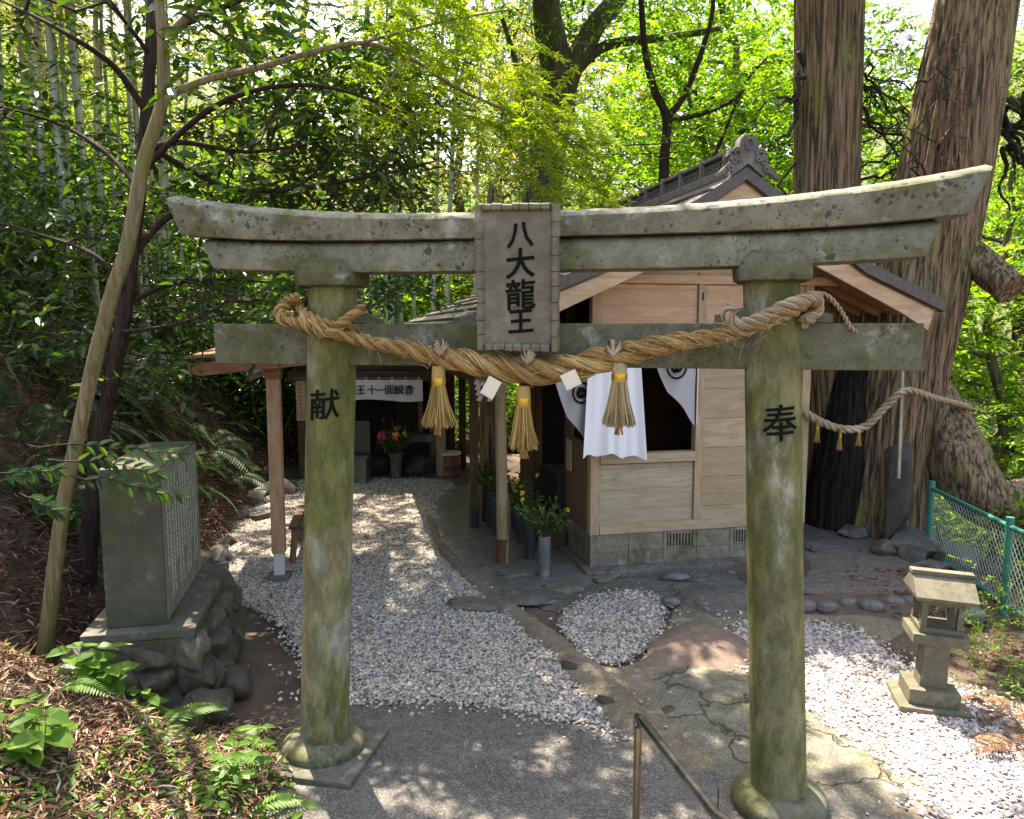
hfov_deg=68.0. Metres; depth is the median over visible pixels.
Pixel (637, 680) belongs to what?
tan mortar ground
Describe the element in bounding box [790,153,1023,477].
broadleaf tree
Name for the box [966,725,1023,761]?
fern
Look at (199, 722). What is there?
mossy boulder
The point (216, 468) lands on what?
fern
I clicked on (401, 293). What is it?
bamboo culm
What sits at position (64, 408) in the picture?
fern
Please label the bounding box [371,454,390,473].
hall boulder
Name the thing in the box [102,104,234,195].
shrub
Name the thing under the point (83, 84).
broadleaf tree
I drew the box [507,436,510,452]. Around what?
back rock
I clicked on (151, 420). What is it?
fern
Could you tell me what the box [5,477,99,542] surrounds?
fern
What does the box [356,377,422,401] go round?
hall curtain
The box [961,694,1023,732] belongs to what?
fern
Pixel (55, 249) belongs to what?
sapling
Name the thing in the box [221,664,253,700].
mossy boulder
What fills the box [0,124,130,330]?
sapling
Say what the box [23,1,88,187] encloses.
bamboo culm
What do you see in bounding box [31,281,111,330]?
fern
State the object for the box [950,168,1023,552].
broadleaf tree
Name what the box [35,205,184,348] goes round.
sapling
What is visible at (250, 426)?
fern
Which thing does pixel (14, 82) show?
shrub
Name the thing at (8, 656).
leaf litter
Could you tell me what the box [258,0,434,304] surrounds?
bamboo culm
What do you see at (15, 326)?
fern
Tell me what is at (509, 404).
shrub
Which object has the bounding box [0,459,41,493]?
fern
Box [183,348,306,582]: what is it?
bench shelter
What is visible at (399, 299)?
shrub
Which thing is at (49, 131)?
shrub
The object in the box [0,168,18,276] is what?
sapling
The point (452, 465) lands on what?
metal drum
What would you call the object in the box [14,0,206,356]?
bamboo culm
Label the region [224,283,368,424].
sapling
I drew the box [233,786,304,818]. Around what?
fern
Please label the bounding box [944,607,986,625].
border cobble
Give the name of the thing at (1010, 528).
chainlink fence
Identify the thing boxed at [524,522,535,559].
flower vase
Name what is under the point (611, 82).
broadleaf tree
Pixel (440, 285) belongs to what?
shrub
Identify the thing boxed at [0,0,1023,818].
ground
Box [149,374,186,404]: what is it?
fern
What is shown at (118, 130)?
bamboo culm
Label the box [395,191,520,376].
shrub
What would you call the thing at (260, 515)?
bank rock
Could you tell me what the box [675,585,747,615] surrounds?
stone outcrop
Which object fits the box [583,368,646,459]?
white curtain
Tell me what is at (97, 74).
bamboo culm
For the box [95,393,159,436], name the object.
fern
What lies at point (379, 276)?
bamboo culm
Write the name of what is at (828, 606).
border cobble
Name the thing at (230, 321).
sapling
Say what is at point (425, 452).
hall boulder
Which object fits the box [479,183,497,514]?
tree trunk
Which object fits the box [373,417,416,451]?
flower sprigs
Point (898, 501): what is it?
standing stone
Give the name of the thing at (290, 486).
bank rock
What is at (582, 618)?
gravel
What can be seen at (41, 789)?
ground cover
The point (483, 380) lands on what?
paper streamer
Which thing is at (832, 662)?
gravel
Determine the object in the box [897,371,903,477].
bamboo stick
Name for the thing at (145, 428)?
fern
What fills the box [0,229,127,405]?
sapling
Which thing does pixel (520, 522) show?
flower vase
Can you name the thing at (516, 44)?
broadleaf tree
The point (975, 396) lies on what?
broadleaf tree
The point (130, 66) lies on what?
bamboo culm
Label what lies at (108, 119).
bamboo culm
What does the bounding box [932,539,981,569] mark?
flat rock
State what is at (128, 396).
fern
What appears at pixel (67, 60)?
broadleaf tree
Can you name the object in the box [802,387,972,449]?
cedar rope
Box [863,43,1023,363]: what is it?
broadleaf tree
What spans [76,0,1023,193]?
sky
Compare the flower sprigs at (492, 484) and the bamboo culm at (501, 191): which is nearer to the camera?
the flower sprigs at (492, 484)
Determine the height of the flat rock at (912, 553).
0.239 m
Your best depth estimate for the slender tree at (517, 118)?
5.11 m
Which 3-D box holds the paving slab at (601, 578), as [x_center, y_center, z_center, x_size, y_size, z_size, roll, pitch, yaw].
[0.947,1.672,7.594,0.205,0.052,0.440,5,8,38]
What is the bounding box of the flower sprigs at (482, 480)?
[470,463,509,490]
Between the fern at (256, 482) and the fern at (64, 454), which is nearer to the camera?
the fern at (64, 454)
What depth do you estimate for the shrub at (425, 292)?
23.78 m
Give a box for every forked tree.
[478,0,720,453]
[541,0,793,183]
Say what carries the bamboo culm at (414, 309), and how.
on the ground at (268, 682)
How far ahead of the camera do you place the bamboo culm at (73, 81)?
10.58 m
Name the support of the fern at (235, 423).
on the ground at (268, 682)
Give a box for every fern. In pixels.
[0,308,49,345]
[0,310,61,359]
[0,383,68,455]
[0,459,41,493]
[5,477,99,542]
[15,486,100,531]
[29,671,108,703]
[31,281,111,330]
[32,392,93,425]
[37,401,92,434]
[40,479,84,536]
[41,359,101,405]
[42,295,113,320]
[47,392,96,436]
[50,401,147,449]
[57,446,114,491]
[69,359,152,419]
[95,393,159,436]
[97,383,169,441]
[97,388,170,435]
[104,348,150,370]
[110,428,145,454]
[113,414,166,441]
[118,389,181,416]
[119,395,198,435]
[134,343,166,375]
[144,709,191,755]
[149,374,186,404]
[167,702,228,737]
[170,415,209,438]
[174,424,215,445]
[178,408,252,461]
[183,422,253,477]
[190,726,269,800]
[197,393,241,436]
[197,462,239,481]
[198,454,235,485]
[198,483,239,515]
[201,402,262,438]
[207,414,263,434]
[215,456,269,493]
[218,388,263,417]
[226,397,265,415]
[230,406,267,436]
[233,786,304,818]
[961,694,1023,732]
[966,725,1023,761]
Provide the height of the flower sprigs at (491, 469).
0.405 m
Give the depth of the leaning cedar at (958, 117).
8.36 m
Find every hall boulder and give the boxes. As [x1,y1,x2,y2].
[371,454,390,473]
[401,453,433,474]
[410,449,435,457]
[428,457,436,473]
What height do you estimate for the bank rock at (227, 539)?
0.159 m
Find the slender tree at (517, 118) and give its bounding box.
[35,0,654,667]
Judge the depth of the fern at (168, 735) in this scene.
4.11 m
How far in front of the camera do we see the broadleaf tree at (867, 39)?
20.71 m
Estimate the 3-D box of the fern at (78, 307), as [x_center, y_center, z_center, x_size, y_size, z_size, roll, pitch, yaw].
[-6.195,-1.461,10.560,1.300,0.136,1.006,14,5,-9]
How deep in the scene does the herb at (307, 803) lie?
3.76 m
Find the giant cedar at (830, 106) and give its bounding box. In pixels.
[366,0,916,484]
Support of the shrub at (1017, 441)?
on the ground at (268, 682)
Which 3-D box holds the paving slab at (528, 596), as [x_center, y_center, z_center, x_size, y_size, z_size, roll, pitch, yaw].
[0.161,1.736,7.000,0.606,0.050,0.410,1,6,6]
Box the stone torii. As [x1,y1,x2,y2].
[166,165,991,818]
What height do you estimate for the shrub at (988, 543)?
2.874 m
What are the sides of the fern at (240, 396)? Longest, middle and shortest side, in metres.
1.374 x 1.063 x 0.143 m
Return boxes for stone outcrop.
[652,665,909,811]
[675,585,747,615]
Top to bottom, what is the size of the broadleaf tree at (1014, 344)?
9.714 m
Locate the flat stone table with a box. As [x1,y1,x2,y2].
[400,433,435,441]
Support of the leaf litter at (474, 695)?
on the ground at (268, 682)
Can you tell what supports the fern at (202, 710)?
on the ground at (268, 682)
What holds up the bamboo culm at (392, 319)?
on the ground at (268, 682)
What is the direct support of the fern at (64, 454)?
on the ground at (268, 682)
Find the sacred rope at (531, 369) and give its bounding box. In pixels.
[273,290,858,458]
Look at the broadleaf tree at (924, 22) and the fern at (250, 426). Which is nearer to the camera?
the fern at (250, 426)
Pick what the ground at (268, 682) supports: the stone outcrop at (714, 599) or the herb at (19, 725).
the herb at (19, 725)
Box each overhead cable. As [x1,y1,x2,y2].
[570,151,682,154]
[571,141,682,145]
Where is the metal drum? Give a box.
[442,450,460,476]
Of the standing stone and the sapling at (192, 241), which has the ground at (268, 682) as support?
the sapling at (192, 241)
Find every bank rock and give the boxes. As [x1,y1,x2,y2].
[201,548,225,563]
[210,545,232,560]
[219,534,237,547]
[231,509,248,519]
[242,487,265,504]
[249,510,269,521]
[263,478,296,496]
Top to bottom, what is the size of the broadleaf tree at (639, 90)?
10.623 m
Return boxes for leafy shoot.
[0,439,206,522]
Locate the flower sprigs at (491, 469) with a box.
[479,455,495,481]
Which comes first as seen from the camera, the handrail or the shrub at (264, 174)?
the handrail
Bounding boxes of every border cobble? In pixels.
[804,599,816,611]
[816,600,837,612]
[838,597,855,605]
[857,599,883,611]
[882,595,904,603]
[901,595,920,604]
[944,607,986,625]
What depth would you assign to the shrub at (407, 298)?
21.63 m
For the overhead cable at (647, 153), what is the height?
0.670 m
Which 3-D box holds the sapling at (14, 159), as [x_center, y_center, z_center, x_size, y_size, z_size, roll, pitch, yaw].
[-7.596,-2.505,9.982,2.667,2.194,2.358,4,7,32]
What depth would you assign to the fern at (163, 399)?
10.08 m
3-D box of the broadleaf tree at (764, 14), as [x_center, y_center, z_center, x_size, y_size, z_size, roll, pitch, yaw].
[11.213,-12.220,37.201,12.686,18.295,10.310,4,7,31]
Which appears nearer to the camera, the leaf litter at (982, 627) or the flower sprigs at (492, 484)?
the leaf litter at (982, 627)
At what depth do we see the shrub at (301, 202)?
27.21 m
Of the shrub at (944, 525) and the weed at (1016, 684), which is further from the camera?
the shrub at (944, 525)
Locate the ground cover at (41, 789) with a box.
[0,643,302,818]
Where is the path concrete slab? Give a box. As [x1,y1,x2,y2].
[263,698,893,818]
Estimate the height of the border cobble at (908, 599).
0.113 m
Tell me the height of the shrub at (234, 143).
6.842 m
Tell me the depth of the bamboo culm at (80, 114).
10.42 m
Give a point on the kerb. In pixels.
(596, 678)
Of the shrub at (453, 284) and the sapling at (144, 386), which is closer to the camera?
the sapling at (144, 386)
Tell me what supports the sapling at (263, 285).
on the ground at (268, 682)
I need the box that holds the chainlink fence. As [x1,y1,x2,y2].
[926,480,1023,617]
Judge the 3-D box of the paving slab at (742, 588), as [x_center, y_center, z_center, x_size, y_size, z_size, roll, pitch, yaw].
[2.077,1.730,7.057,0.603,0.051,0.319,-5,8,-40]
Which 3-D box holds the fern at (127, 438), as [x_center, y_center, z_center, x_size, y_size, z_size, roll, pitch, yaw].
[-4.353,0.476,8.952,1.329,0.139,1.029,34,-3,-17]
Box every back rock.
[455,435,468,453]
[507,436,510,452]
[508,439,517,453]
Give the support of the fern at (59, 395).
on the ground at (268, 682)
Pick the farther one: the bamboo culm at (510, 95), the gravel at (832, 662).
the bamboo culm at (510, 95)
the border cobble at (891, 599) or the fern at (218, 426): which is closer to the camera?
the border cobble at (891, 599)
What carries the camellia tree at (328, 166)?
on the ground at (268, 682)
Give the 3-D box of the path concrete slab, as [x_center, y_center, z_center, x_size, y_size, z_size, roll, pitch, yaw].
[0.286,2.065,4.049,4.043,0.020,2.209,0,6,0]
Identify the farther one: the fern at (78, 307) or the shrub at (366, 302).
the shrub at (366, 302)
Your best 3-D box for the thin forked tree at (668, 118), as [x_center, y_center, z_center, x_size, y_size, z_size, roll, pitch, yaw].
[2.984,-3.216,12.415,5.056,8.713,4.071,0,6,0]
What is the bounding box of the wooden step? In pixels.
[522,503,565,548]
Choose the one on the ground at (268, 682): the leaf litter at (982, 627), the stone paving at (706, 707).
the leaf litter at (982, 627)
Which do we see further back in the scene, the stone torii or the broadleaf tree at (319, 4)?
the broadleaf tree at (319, 4)
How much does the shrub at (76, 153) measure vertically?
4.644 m
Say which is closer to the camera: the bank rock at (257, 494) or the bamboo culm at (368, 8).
the bank rock at (257, 494)
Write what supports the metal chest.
on the stone step block
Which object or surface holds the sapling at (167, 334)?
on the ground at (268, 682)
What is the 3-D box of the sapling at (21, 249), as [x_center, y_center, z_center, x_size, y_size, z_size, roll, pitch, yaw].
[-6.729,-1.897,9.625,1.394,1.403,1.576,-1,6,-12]
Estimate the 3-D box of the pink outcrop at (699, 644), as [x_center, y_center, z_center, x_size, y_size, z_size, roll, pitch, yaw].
[1.473,1.827,5.974,0.859,0.092,0.946,0,6,0]
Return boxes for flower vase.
[481,485,487,521]
[486,490,494,527]
[492,496,496,534]
[510,499,519,529]
[516,510,525,543]
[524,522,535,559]
[538,534,550,575]
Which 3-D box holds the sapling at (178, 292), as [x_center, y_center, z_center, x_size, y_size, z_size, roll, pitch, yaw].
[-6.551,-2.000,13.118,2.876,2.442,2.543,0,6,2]
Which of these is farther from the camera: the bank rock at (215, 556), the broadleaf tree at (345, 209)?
the broadleaf tree at (345, 209)
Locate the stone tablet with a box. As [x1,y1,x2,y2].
[58,441,244,728]
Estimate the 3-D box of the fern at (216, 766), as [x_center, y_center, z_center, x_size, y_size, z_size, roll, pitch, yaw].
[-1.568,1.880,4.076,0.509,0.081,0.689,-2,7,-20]
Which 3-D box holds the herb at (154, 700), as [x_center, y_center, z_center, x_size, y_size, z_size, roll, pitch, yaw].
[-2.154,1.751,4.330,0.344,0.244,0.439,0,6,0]
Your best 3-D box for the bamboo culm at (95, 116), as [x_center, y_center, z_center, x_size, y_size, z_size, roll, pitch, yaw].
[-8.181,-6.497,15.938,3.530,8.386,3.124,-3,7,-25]
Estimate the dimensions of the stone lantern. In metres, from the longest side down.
0.936 x 0.437 x 0.391 m
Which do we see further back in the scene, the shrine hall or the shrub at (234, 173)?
the shrub at (234, 173)
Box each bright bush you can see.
[573,178,651,205]
[647,149,713,185]
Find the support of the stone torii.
on the ground at (268, 682)
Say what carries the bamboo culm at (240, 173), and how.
on the ground at (268, 682)
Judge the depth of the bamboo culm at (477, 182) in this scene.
17.50 m
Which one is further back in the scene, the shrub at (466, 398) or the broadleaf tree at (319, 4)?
the broadleaf tree at (319, 4)
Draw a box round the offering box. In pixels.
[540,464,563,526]
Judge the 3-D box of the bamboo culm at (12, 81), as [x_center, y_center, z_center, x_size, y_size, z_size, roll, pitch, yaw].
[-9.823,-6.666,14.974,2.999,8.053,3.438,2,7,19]
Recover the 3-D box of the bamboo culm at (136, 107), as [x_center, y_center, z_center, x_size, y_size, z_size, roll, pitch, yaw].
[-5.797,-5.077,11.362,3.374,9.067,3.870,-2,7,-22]
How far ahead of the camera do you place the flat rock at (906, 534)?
8.07 m
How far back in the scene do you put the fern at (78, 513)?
6.24 m
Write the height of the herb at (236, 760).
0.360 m
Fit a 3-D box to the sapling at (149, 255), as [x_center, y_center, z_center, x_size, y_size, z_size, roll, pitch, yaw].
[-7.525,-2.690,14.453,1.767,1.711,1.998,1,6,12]
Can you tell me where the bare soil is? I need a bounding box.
[803,524,951,593]
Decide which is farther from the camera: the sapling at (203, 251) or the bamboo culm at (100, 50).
the sapling at (203, 251)
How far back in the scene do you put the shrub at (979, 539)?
14.05 m
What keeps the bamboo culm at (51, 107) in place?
on the ground at (268, 682)
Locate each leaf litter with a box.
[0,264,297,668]
[0,634,298,818]
[24,495,1018,805]
[825,564,1023,706]
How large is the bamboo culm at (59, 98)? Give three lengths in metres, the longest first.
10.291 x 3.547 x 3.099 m
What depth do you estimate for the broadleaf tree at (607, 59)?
28.88 m
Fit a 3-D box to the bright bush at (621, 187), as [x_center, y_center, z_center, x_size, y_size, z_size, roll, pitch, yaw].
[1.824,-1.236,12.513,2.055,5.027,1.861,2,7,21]
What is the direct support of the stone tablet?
on the ground at (268, 682)
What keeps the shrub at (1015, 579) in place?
on the ground at (268, 682)
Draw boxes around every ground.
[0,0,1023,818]
[538,568,746,612]
[599,603,936,818]
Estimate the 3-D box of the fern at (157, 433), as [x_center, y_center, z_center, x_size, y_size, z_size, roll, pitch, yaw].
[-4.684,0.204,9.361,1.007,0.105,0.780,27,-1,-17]
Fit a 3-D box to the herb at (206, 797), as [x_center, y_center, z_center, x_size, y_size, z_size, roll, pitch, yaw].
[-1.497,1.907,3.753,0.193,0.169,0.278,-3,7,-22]
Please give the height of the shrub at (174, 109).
6.958 m
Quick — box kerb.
[424,514,671,754]
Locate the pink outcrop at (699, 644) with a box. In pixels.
[647,622,748,669]
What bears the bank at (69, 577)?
on the ground at (268, 682)
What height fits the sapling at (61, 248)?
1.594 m
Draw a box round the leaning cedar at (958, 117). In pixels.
[743,0,1023,538]
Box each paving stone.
[660,571,689,580]
[660,596,680,607]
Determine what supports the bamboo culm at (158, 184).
on the ground at (268, 682)
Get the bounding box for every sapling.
[0,101,53,201]
[0,118,117,283]
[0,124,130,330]
[0,143,83,278]
[0,157,66,272]
[0,161,50,210]
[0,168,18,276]
[0,202,68,316]
[0,213,29,285]
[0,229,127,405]
[0,230,57,309]
[5,166,189,334]
[6,174,191,312]
[20,206,98,284]
[22,212,72,283]
[29,206,115,298]
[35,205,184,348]
[40,186,171,267]
[82,223,228,337]
[84,214,258,378]
[87,332,201,420]
[96,226,167,270]
[106,172,228,272]
[107,235,300,390]
[121,231,292,322]
[133,288,247,381]
[133,303,241,401]
[146,206,286,298]
[148,178,274,305]
[148,231,295,374]
[167,283,287,405]
[168,260,303,401]
[170,307,295,427]
[171,284,294,383]
[193,252,302,308]
[193,303,298,463]
[202,253,292,315]
[212,320,297,434]
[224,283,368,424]
[231,304,297,447]
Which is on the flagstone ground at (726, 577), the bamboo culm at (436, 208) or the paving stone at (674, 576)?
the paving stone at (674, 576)
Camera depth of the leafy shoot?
4.41 m
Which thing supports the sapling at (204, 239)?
on the ground at (268, 682)
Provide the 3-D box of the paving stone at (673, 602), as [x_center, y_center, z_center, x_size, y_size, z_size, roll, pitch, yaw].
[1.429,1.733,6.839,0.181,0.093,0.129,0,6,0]
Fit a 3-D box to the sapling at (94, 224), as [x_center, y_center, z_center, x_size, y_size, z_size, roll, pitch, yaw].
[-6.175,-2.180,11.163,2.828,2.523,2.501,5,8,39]
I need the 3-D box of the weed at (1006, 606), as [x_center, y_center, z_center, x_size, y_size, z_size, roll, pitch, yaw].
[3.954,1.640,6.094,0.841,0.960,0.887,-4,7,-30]
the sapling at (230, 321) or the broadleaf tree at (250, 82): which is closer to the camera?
the sapling at (230, 321)
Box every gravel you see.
[201,476,1023,818]
[226,478,611,729]
[559,591,667,664]
[732,619,1023,818]
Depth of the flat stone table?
12.89 m
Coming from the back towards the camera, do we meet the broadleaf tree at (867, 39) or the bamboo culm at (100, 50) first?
the broadleaf tree at (867, 39)
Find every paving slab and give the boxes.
[447,596,498,611]
[491,564,538,576]
[498,588,561,605]
[543,581,584,592]
[591,572,621,583]
[727,585,746,596]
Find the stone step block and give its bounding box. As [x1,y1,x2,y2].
[354,455,371,483]
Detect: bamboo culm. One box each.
[0,0,98,226]
[0,0,109,181]
[0,0,127,229]
[0,0,137,318]
[0,0,143,243]
[0,0,179,294]
[0,1,56,195]
[0,1,156,82]
[1,0,85,192]
[6,1,120,194]
[10,0,181,333]
[11,0,142,277]
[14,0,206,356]
[16,0,169,233]
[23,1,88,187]
[27,0,195,231]
[29,1,192,245]
[33,0,205,337]
[39,0,211,224]
[41,2,233,154]
[42,0,142,320]
[44,1,204,218]
[54,0,176,285]
[64,0,136,318]
[80,1,218,300]
[83,0,232,296]
[103,2,248,320]
[114,0,231,333]
[114,1,268,302]
[179,0,312,304]
[237,0,443,304]
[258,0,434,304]
[290,0,453,323]
[295,0,433,323]
[304,0,449,323]
[305,0,474,321]
[307,2,464,323]
[315,1,452,323]
[321,0,513,309]
[337,4,475,319]
[367,0,532,304]
[413,0,579,393]
[417,0,540,293]
[427,0,540,202]
[427,0,587,394]
[447,0,570,202]
[456,20,599,208]
[527,0,639,207]
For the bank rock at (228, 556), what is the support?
on the ground at (268, 682)
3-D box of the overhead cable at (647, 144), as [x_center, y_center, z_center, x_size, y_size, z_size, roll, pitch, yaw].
[1.707,-4.252,12.112,0.024,0.693,3.307,-3,7,-25]
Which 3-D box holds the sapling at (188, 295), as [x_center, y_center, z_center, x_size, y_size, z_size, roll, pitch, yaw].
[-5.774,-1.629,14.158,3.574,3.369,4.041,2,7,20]
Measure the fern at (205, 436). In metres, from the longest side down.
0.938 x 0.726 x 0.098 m
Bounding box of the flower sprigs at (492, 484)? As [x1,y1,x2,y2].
[476,468,515,495]
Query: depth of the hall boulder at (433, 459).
13.09 m
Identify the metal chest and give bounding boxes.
[354,418,374,454]
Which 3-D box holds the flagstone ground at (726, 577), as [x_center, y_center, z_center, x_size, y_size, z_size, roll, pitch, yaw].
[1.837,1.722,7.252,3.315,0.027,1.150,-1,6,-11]
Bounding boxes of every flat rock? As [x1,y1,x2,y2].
[837,524,867,538]
[870,539,897,555]
[890,525,937,557]
[897,544,927,562]
[911,559,950,569]
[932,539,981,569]
[978,556,1018,582]
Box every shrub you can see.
[0,5,132,189]
[0,37,71,200]
[0,59,230,277]
[0,79,125,194]
[0,89,243,289]
[0,91,291,306]
[2,19,92,192]
[12,106,132,211]
[13,129,92,216]
[33,90,200,204]
[59,82,127,157]
[60,87,140,137]
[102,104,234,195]
[107,97,222,181]
[121,85,298,188]
[121,140,329,298]
[173,139,269,272]
[175,136,272,244]
[181,128,305,204]
[195,122,331,202]
[220,117,341,208]
[245,138,325,210]
[263,275,457,391]
[283,273,397,323]
[315,190,410,312]
[364,212,460,321]
[365,204,473,323]
[365,274,473,388]
[372,275,444,323]
[381,275,464,320]
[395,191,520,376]
[415,274,458,309]
[416,276,464,307]
[455,377,515,438]
[455,378,479,419]
[455,378,479,431]
[455,400,479,434]
[468,383,515,421]
[478,383,518,438]
[506,384,516,426]
[933,400,1023,558]
[933,495,1002,554]
[935,502,999,562]
[936,502,1022,564]
[961,506,1023,590]
[973,436,1023,623]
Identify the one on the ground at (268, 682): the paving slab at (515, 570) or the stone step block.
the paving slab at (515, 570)
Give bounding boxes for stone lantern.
[886,566,979,720]
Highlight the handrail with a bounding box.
[632,713,731,818]
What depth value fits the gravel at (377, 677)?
6.56 m
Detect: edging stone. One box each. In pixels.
[561,660,577,669]
[595,695,614,704]
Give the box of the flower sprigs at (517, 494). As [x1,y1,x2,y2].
[508,478,535,510]
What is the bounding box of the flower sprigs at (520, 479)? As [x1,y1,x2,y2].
[507,472,538,498]
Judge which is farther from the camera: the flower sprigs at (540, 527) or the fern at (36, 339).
the fern at (36, 339)
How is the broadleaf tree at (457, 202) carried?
on the ground at (268, 682)
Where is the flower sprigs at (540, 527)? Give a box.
[514,495,571,536]
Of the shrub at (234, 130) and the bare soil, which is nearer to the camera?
the bare soil
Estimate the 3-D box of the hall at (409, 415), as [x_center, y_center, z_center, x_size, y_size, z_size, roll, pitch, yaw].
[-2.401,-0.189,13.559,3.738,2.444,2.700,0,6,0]
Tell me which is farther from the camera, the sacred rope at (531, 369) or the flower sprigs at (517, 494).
the flower sprigs at (517, 494)
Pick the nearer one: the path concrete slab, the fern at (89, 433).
the path concrete slab
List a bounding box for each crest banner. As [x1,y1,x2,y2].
[556,379,586,437]
[657,368,695,425]
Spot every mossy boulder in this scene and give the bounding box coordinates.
[163,705,206,735]
[181,686,233,727]
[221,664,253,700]
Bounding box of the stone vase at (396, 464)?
[388,451,403,477]
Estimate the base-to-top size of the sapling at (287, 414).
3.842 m
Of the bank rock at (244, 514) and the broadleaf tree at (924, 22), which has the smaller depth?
the bank rock at (244, 514)
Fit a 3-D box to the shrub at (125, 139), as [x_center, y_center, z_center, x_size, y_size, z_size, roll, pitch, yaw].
[-10.597,-5.500,20.488,5.052,5.765,5.213,3,7,24]
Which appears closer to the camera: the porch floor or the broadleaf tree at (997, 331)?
the porch floor
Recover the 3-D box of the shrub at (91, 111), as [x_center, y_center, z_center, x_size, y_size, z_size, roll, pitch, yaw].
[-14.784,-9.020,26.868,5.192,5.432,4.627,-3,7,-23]
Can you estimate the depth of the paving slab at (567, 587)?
7.23 m
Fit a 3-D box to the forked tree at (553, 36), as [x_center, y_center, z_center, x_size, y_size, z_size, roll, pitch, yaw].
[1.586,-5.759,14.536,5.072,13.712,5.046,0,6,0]
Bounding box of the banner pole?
[696,369,698,424]
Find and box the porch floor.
[432,483,593,592]
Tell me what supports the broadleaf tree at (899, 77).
on the ground at (268, 682)
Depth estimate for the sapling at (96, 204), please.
14.40 m
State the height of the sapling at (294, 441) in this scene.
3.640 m
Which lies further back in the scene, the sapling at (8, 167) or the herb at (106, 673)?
the sapling at (8, 167)
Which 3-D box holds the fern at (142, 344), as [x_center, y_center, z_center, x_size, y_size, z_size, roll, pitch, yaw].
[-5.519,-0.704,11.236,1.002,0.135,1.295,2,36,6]
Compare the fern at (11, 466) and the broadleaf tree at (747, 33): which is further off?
the broadleaf tree at (747, 33)
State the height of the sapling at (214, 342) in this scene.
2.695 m
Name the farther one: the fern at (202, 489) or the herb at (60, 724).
the fern at (202, 489)
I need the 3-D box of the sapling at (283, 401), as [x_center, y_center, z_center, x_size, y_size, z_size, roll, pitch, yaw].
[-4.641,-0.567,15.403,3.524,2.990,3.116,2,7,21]
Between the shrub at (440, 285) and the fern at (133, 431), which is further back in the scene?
the shrub at (440, 285)
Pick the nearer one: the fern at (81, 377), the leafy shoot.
the leafy shoot
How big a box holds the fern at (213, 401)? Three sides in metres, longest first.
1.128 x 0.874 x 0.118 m
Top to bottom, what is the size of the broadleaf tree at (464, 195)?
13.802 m
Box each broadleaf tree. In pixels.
[0,0,200,176]
[1,0,178,117]
[107,0,356,144]
[168,2,351,209]
[170,0,407,203]
[271,18,496,313]
[319,0,597,297]
[402,0,601,277]
[407,9,625,307]
[444,0,695,209]
[451,0,634,209]
[483,23,732,209]
[562,0,786,202]
[562,0,894,318]
[562,57,758,208]
[569,14,793,209]
[591,8,793,189]
[614,15,894,194]
[635,0,873,190]
[657,1,964,368]
[685,1,1002,352]
[715,9,929,191]
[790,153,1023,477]
[861,138,1023,445]
[862,0,1023,477]
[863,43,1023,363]
[863,181,1023,455]
[874,136,1023,588]
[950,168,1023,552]
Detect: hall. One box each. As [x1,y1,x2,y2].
[246,365,468,476]
[402,135,945,576]
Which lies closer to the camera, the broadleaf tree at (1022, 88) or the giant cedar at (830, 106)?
the giant cedar at (830, 106)
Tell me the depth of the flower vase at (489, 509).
9.37 m
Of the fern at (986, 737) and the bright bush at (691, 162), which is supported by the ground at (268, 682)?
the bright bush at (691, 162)
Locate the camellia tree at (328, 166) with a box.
[0,0,501,590]
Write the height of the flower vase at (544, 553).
0.400 m
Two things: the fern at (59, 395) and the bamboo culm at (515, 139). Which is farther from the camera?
the bamboo culm at (515, 139)
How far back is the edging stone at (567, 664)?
5.53 m
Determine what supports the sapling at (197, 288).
on the ground at (268, 682)
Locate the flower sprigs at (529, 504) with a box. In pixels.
[510,491,551,524]
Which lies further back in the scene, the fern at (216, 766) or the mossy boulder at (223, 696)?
the mossy boulder at (223, 696)
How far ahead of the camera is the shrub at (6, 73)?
17.82 m
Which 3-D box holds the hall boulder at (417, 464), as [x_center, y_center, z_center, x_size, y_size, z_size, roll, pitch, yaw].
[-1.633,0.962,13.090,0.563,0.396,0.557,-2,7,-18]
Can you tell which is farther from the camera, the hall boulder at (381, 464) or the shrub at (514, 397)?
the shrub at (514, 397)
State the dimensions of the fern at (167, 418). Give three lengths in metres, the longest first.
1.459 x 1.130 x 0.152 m
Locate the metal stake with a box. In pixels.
[717,788,718,807]
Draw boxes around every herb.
[0,699,70,768]
[0,706,78,767]
[45,641,138,701]
[127,686,171,716]
[190,766,230,810]
[204,723,276,786]
[275,794,318,818]
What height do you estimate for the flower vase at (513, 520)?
0.380 m
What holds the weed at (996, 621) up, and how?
on the ground at (268, 682)
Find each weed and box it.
[933,588,1023,688]
[943,547,1023,651]
[957,619,1023,703]
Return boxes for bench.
[288,505,303,563]
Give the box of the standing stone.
[884,443,911,539]
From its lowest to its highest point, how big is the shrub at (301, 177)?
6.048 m
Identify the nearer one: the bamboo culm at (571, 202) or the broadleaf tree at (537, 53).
the bamboo culm at (571, 202)
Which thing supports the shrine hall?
on the ground at (268, 682)
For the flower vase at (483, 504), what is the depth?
9.64 m
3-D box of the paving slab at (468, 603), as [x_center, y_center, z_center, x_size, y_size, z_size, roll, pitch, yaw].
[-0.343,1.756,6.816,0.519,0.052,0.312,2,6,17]
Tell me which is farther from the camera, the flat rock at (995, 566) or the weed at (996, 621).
the flat rock at (995, 566)
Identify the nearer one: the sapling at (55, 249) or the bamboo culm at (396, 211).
the sapling at (55, 249)

